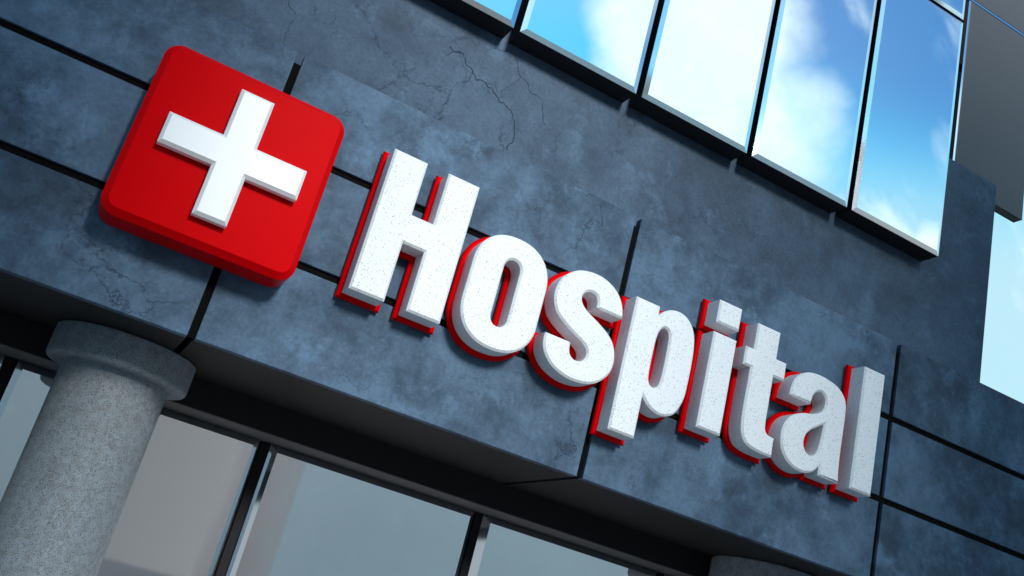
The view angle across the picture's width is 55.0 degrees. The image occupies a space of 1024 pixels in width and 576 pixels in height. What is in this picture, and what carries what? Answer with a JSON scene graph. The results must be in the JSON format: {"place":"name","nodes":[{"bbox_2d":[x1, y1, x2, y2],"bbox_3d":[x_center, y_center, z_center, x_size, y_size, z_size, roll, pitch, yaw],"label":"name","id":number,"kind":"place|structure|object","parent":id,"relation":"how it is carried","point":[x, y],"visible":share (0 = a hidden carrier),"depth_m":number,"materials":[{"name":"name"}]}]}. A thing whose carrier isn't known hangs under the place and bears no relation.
{"place":"outdoors","nodes":[
{"label":"outdoors","id":0,"kind":"place"},
{"bbox_2d":[980,201,1023,403],"label":"sky","id":1,"kind":"structure","parent":0,"point":[1002,365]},
{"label":"pavement","id":2,"kind":"structure","parent":0,"visible":0},
{"bbox_2d":[0,0,1023,575],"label":"hospital building","id":3,"kind":"structure","parent":2,"relation":"on","point":[826,188],"depth_m":8.03,"materials":[{"name":"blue concrete"}]},
{"bbox_2d":[0,354,5,368],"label":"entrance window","id":4,"kind":"structure","parent":3,"relation":"in","point":[2,358],"depth_m":7.40,"materials":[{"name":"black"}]},
{"bbox_2d":[0,360,260,575],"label":"entrance window","id":5,"kind":"structure","parent":3,"relation":"in","point":[177,516],"depth_m":7.67,"materials":[{"name":"black glass"}]},
{"bbox_2d":[98,45,343,286],"bbox_3d":[-1.871,-0.805,6.482,1.264,1.257,0.400,23,-22,-21],"label":"cross sign","id":6,"kind":"object","parent":3,"relation":"attached to","point":[222,166],"visible":1,"depth_m":6.34,"materials":[{"name":"red plastic"}]},
{"bbox_2d":[225,444,474,575],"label":"entrance window","id":7,"kind":"structure","parent":3,"relation":"in","point":[306,515],"depth_m":8.23,"materials":[{"name":"black glass"}]},
{"bbox_2d":[334,149,479,334],"bbox_3d":[-0.718,-0.351,7.059,0.761,1.171,0.233,23,-22,-21],"label":"letter","id":8,"kind":"object","parent":3,"relation":"attached to","point":[391,228],"visible":1,"depth_m":6.96,"materials":[{"name":"white plastic"}]},
{"bbox_2d":[429,0,521,38],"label":"window","id":9,"kind":"structure","parent":3,"relation":"in","point":[497,17],"depth_m":7.88,"materials":[{"name":"blue glass"}]},
{"bbox_2d":[446,235,547,360],"bbox_3d":[-0.095,0.059,7.278,0.692,0.955,0.233,23,-22,-21],"label":"letter","id":10,"kind":"object","parent":3,"relation":"attached to","point":[507,332],"visible":1,"depth_m":7.18,"materials":[{"name":"white plastic"}]},
{"bbox_2d":[467,514,657,575],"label":"entrance window","id":11,"kind":"structure","parent":3,"relation":"in","point":[502,548],"depth_m":8.96,"materials":[{"name":"black glass"}]},
{"bbox_2d":[527,270,622,391],"bbox_3d":[0.505,0.311,7.525,0.690,0.942,0.233,23,-22,-21],"label":"letter","id":12,"kind":"object","parent":3,"relation":"attached to","point":[573,351],"visible":0.93,"depth_m":7.42,"materials":[{"name":"white plastic"}]},
{"bbox_2d":[509,0,658,102],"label":"window","id":13,"kind":"structure","parent":3,"relation":"in","point":[601,44],"depth_m":8.24,"materials":[{"name":"blue glass"}]},
{"bbox_2d":[589,296,693,445],"bbox_3d":[1.070,0.681,7.724,0.687,1.183,0.233,23,-22,-21],"label":"letter","id":14,"kind":"object","parent":3,"relation":"attached to","point":[646,379],"visible":1,"depth_m":7.63,"materials":[{"name":"white plastic"}]},
{"bbox_2d":[628,0,775,160],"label":"window","id":15,"kind":"structure","parent":3,"relation":"in","point":[700,77],"depth_m":8.73,"materials":[{"name":"blue"}]},
{"bbox_2d":[677,299,741,442],"bbox_3d":[1.631,0.654,8.018,0.305,1.166,0.233,23,-22,-21],"label":"letter","id":16,"kind":"object","parent":3,"relation":"attached to","point":[702,409],"visible":0.98,"depth_m":7.92,"materials":[{"name":"white plastic"}]},
{"bbox_2d":[722,322,785,463],"bbox_3d":[1.999,0.841,8.162,0.505,1.125,0.233,23,-22,-21],"label":"letter","id":17,"kind":"object","parent":3,"relation":"attached to","point":[758,370],"visible":0.97,"depth_m":8.06,"materials":[{"name":"white plastic"}]},
{"bbox_2d":[764,372,845,489],"bbox_3d":[2.496,1.167,8.337,0.738,0.935,0.233,23,-22,-21],"label":"letter","id":18,"kind":"object","parent":3,"relation":"attached to","point":[807,442],"visible":0.94,"depth_m":8.25,"materials":[{"name":"white plastic"}]},
{"bbox_2d":[737,0,876,213],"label":"window","id":19,"kind":"structure","parent":3,"relation":"in","point":[803,137],"depth_m":9.25,"materials":[{"name":"blue glass"}]},
{"bbox_2d":[828,364,884,501],"bbox_3d":[3.030,1.254,8.590,0.310,1.169,0.233,23,-22,-21],"label":"letter","id":20,"kind":"object","parent":3,"relation":"attached to","point":[862,390],"visible":0.91,"depth_m":8.49,"materials":[{"name":"white plastic"}]},
{"bbox_2d":[835,0,962,260],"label":"window","id":21,"kind":"structure","parent":3,"relation":"in","point":[896,196],"depth_m":9.77,"materials":[{"name":"blue glass"}]},
{"bbox_2d":[929,0,965,20],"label":"window","id":22,"kind":"structure","parent":3,"relation":"in","point":[956,8],"depth_m":10.55,"materials":[{"name":"blue glass"}]}
]}

